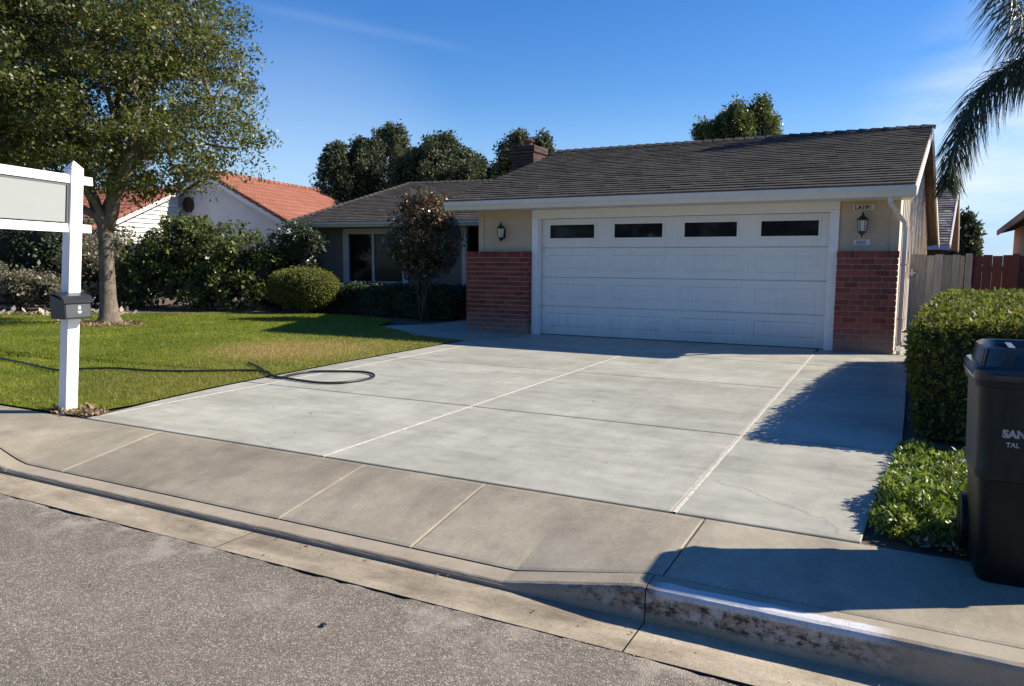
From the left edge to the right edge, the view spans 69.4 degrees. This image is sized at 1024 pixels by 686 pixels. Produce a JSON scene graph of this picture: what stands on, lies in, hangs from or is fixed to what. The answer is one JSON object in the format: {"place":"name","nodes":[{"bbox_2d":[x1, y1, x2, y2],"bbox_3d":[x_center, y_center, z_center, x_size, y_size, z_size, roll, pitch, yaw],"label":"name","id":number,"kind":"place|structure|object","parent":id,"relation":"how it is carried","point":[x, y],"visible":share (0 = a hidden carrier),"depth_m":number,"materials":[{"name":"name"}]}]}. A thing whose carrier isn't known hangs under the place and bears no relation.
{"place":"outdoors","nodes":[
{"label":"outdoors","id":0,"kind":"place"},
{"bbox_2d":[0,312,460,414],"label":"lawn","id":1,"kind":"structure","parent":0,"point":[218,338],"depth_m":10.90,"materials":[{"name":"green plant"}]},
{"bbox_2d":[0,161,92,415],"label":"sign post","id":2,"kind":"object","parent":1,"relation":"on","point":[32,194],"visible":0.85,"depth_m":6.20,"materials":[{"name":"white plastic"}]},
{"bbox_2d":[47,292,92,319],"bbox_3d":[-3.771,-0.323,6.326,0.223,0.225,0.255,4,7,27],"label":"flyer box","id":3,"kind":"object","parent":2,"relation":"attached to","point":[65,306],"visible":0.99,"depth_m":6.25,"materials":[{"name":"black plastic"}]},
{"bbox_2d":[0,305,138,315],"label":"bed litter","id":4,"kind":"object","parent":1,"relation":"on","point":[46,312],"visible":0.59,"depth_m":17.98,"materials":[{"name":"brown plant"}]},
{"bbox_2d":[45,402,107,415],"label":"leaf litter","id":5,"kind":"object","parent":1,"relation":"on","point":[89,408],"visible":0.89,"depth_m":6.40,"materials":[{"name":"brown plant"}]},
{"bbox_2d":[55,319,142,326],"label":"bark litter","id":6,"kind":"object","parent":1,"relation":"on","point":[101,324],"visible":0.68,"depth_m":14.97,"materials":[{"name":"brown plant"}]},
{"bbox_2d":[0,0,282,322],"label":"shade tree","id":7,"kind":"object","parent":1,"relation":"on","point":[36,133],"visible":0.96,"depth_m":14.28,"materials":[{"name":"green plant"}]},
{"bbox_2d":[0,494,736,685],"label":"road","id":8,"kind":"structure","parent":0,"point":[86,601],"depth_m":2.95,"materials":[{"name":"grey asphalt"}]},
{"bbox_2d":[381,320,504,341],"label":"front walk","id":9,"kind":"structure","parent":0,"point":[454,329],"depth_m":14.23,"materials":[{"name":"concrete"}]},
{"bbox_2d":[68,333,906,543],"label":"driveway","id":10,"kind":"structure","parent":0,"point":[803,441],"depth_m":6.23,"materials":[{"name":"concrete"}]},
{"bbox_2d":[0,357,374,383],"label":"garden hose","id":11,"kind":"object","parent":10,"relation":"on","point":[287,377],"visible":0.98,"depth_m":8.70,"materials":[{"name":"black rubber"}]},
{"bbox_2d":[0,277,1001,561],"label":"planting bed","id":12,"kind":"object","parent":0,"point":[872,537],"depth_m":8.78,"materials":[{"name":"soil"}]},
{"bbox_2d":[0,218,40,302],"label":"evergreen shrub","id":13,"kind":"object","parent":12,"relation":"on","point":[6,244],"visible":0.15,"depth_m":21.95,"materials":[{"name":"green plant"}]},
{"bbox_2d":[5,215,115,303],"bbox_3d":[-13.800,-2.713,22.593,3.243,3.078,2.962,4,7,27],"label":"evergreen shrub","id":14,"kind":"object","parent":12,"relation":"on","point":[44,239],"visible":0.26,"depth_m":21.73,"materials":[{"name":"green plant"}]},
{"bbox_2d":[0,224,146,309],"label":"pale shrub","id":15,"kind":"object","parent":12,"relation":"on","point":[20,285],"depth_m":19.95,"materials":[{"name":"white plant"}]},
{"bbox_2d":[84,216,140,301],"bbox_3d":[-13.181,-2.625,23.499,3.046,2.755,3.146,4,7,27],"label":"evergreen shrub","id":16,"kind":"object","parent":12,"relation":"on","point":[119,281],"visible":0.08,"depth_m":23.28,"materials":[{"name":"green plant"}]},
{"bbox_2d":[1,169,346,299],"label":"tile roof house","id":17,"kind":"structure","parent":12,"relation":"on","point":[262,207],"depth_m":28.02,"materials":[{"name":"ceramic"}]},
{"bbox_2d":[98,207,295,310],"bbox_3d":[-8.661,-2.336,20.623,5.910,2.932,3.039,4,7,27],"label":"tall shrub","id":18,"kind":"object","parent":12,"relation":"on","point":[201,261],"visible":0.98,"depth_m":20.29,"materials":[{"name":"green plant"}]},
{"bbox_2d":[238,215,330,309],"bbox_3d":[-6.164,-2.160,20.292,2.952,2.641,1.671,4,7,27],"label":"dark shrub","id":19,"kind":"object","parent":12,"relation":"on","point":[298,246],"visible":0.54,"depth_m":19.80,"materials":[{"name":"green plant"}]},
{"bbox_2d":[265,265,340,313],"bbox_3d":[-5.314,-1.361,18.826,2.033,1.267,1.553,4,7,27],"label":"topiary bush","id":20,"kind":"object","parent":12,"relation":"on","point":[306,289],"visible":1,"depth_m":18.33,"materials":[{"name":"green plant"}]},
{"bbox_2d":[308,138,368,201],"bbox_3d":[-8.749,-6.444,36.761,3.697,7.384,3.543,4,7,27],"label":"evergreen tree","id":21,"kind":"object","parent":12,"relation":"on","point":[333,158],"visible":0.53,"depth_m":36.14,"materials":[{"name":"green plant"}]},
{"bbox_2d":[329,133,387,201],"bbox_3d":[-7.544,-6.670,37.422,3.601,7.702,3.605,0,6,1],"label":"evergreen tree","id":22,"kind":"object","parent":12,"relation":"on","point":[353,145],"visible":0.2,"depth_m":36.62,"materials":[{"name":"green plant"}]},
{"bbox_2d":[292,280,466,320],"bbox_3d":[-3.355,-1.136,18.716,5.961,0.933,1.390,5,8,34],"label":"box hedge","id":23,"kind":"object","parent":12,"relation":"on","point":[443,301],"visible":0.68,"depth_m":17.73,"materials":[{"name":"green plant"}]},
{"bbox_2d":[343,119,417,198],"bbox_3d":[-6.479,-7.077,37.757,5.432,8.449,5.652,0,6,-7],"label":"evergreen tree","id":24,"kind":"object","parent":12,"relation":"on","point":[390,140],"visible":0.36,"depth_m":36.73,"materials":[{"name":"green plant"}]},
{"bbox_2d":[384,144,437,187],"bbox_3d":[-4.608,-6.048,35.590,3.292,6.898,3.491,-1,7,-15],"label":"evergreen tree","id":25,"kind":"object","parent":12,"relation":"on","point":[399,168],"visible":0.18,"depth_m":34.70,"materials":[{"name":"green plant"}]},
{"bbox_2d":[379,183,468,321],"bbox_3d":[-1.962,-2.014,16.556,1.979,3.078,1.769,4,7,27],"label":"photinia","id":26,"kind":"object","parent":12,"relation":"on","point":[419,217],"visible":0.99,"depth_m":16.27,"materials":[{"name":"green plant"}]},
{"bbox_2d":[376,128,478,189],"bbox_3d":[-3.208,-6.361,35.247,5.357,7.627,5.011,4,7,27],"label":"evergreen tree","id":27,"kind":"object","parent":12,"relation":"on","point":[444,149],"visible":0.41,"depth_m":34.35,"materials":[{"name":"green plant"}]},
{"bbox_2d":[443,158,480,180],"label":"evergreen tree","id":28,"kind":"object","parent":12,"relation":"on","point":[462,169],"visible":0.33,"depth_m":33.17,"materials":[{"name":"green plant"}]},
{"bbox_2d":[470,150,489,179],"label":"evergreen tree","id":29,"kind":"object","parent":12,"relation":"on","point":[482,163],"visible":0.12,"depth_m":36.30,"materials":[{"name":"green plant"}]},
{"bbox_2d":[484,160,500,178],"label":"evergreen tree","id":30,"kind":"object","parent":12,"relation":"on","point":[489,171],"visible":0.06,"depth_m":35.48,"materials":[{"name":"green plant"}]},
{"bbox_2d":[491,127,531,178],"bbox_3d":[0.162,-5.639,31.526,2.527,7.026,2.385,-1,7,-16],"label":"evergreen tree","id":31,"kind":"object","parent":12,"relation":"on","point":[515,138],"visible":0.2,"depth_m":30.71,"materials":[{"name":"green plant"}]},
{"bbox_2d":[531,127,560,157],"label":"evergreen tree","id":32,"kind":"object","parent":12,"relation":"on","point":[544,141],"visible":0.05,"depth_m":31.41,"materials":[{"name":"green plant"}]},
{"bbox_2d":[283,124,938,354],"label":"house","id":33,"kind":"structure","parent":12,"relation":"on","point":[814,240],"depth_m":12.66,"materials":[{"name":"brick"}]},
{"bbox_2d":[343,228,407,283],"bbox_3d":[-3.798,-2.398,20.609,2.026,1.567,0.160,2,7,19],"label":"window","id":34,"kind":"structure","parent":33,"relation":"in","point":[364,260],"depth_m":20.68,"materials":[{"name":"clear glass"}]},
{"bbox_2d":[541,212,829,348],"bbox_3d":[2.699,-1.079,12.474,4.880,2.100,0.057,4,7,27],"label":"garage door","id":35,"kind":"structure","parent":33,"relation":"in","point":[741,279],"depth_m":12.32,"materials":[{"name":"paint"}]},
{"bbox_2d":[689,114,731,139],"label":"upright tree","id":36,"kind":"object","parent":12,"relation":"on","point":[702,129],"visible":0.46,"depth_m":30.98,"materials":[{"name":"green plant"}]},
{"bbox_2d":[715,109,731,137],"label":"upright tree","id":37,"kind":"object","parent":12,"relation":"on","point":[719,116],"visible":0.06,"depth_m":31.35,"materials":[{"name":"green plant"}]},
{"bbox_2d":[718,92,757,138],"bbox_3d":[9.363,-6.224,31.132,1.893,8.373,1.758,4,7,27],"label":"upright tree","id":38,"kind":"object","parent":12,"relation":"on","point":[737,116],"visible":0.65,"depth_m":30.48,"materials":[{"name":"green plant"}]},
{"bbox_2d":[745,90,783,136],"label":"upright tree","id":39,"kind":"object","parent":12,"relation":"on","point":[761,108],"visible":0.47,"depth_m":30.85,"materials":[{"name":"green plant"}]},
{"bbox_2d":[867,438,966,554],"bbox_3d":[3.245,0.823,4.043,2.318,0.256,2.292,4,7,27],"label":"ground cover","id":40,"kind":"object","parent":12,"relation":"on","point":[922,488],"depth_m":3.88,"materials":[{"name":"green plant"}]},
{"bbox_2d":[903,526,967,553],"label":"mulch","id":41,"kind":"object","parent":12,"relation":"on","point":[918,538],"visible":0.32,"depth_m":3.48,"materials":[{"name":"brown plant"}]},
{"bbox_2d":[899,286,1023,442],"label":"box hedge","id":42,"kind":"object","parent":12,"relation":"on","point":[948,329],"visible":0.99,"depth_m":5.58,"materials":[{"name":"green plant"}]},
{"bbox_2d":[946,205,986,288],"bbox_3d":[21.858,-4.593,35.993,2.307,4.225,2.578,4,7,27],"label":"evergreen tree","id":43,"kind":"object","parent":12,"relation":"on","point":[971,231],"visible":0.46,"depth_m":35.43,"materials":[{"name":"green plant"}]},
{"bbox_2d":[927,0,1023,200],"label":"palm tree","id":44,"kind":"object","parent":12,"relation":"on","point":[1010,74],"visible":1,"depth_m":15.64,"materials":[{"name":"green plant"}]},
{"bbox_2d":[971,253,1023,290],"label":"redwood fence","id":45,"kind":"object","parent":12,"relation":"on","point":[1010,271],"visible":0.42,"depth_m":12.08,"materials":[{"name":"red wood"}]},
{"bbox_2d":[906,254,972,336],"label":"wooden gate","id":46,"kind":"structure","parent":45,"relation":"attached to","point":[947,277],"depth_m":12.46,"materials":[{"name":"grey wood"}]},
{"bbox_2d":[0,405,1023,648],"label":"sidewalk","id":47,"kind":"structure","parent":0,"point":[509,528],"depth_m":3.87,"materials":[{"name":"concrete"}]},
{"bbox_2d":[956,339,1023,587],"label":"trash cart","id":48,"kind":"object","parent":47,"relation":"on","point":[990,519],"visible":1,"depth_m":3.05,"materials":[{"name":"plastic"}]},
{"bbox_2d":[4,0,1023,265],"label":"sky","id":49,"kind":"structure","parent":0,"point":[591,73],"materials":[{"name":"blue"}]},
{"bbox_2d":[894,341,907,352],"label":"side path","id":50,"kind":"structure","parent":0,"point":[902,350],"depth_m":11.57,"materials":[{"name":"concrete"}]},
{"bbox_2d":[924,183,960,293],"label":"house","id":51,"kind":"structure","parent":0,"point":[949,215],"depth_m":24.02,"materials":[{"name":"white paint"}]},
{"bbox_2d":[997,210,1023,282],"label":"house","id":52,"kind":"structure","parent":0,"point":[1016,223],"depth_m":21.04,"materials":[{"name":"brown paint"}]},
{"label":"ground","id":53,"kind":"structure","parent":0,"visible":0},
{"bbox_2d":[0,472,915,685],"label":"gutter","id":54,"kind":"object","parent":53,"relation":"on","point":[718,659],"visible":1,"depth_m":3.25,"materials":[{"name":"concrete"}]},
{"bbox_2d":[0,449,1023,685],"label":"kerb","id":55,"kind":"structure","parent":54,"relation":"on","point":[901,653],"depth_m":2.96,"materials":[{"name":"concrete"}]}
]}

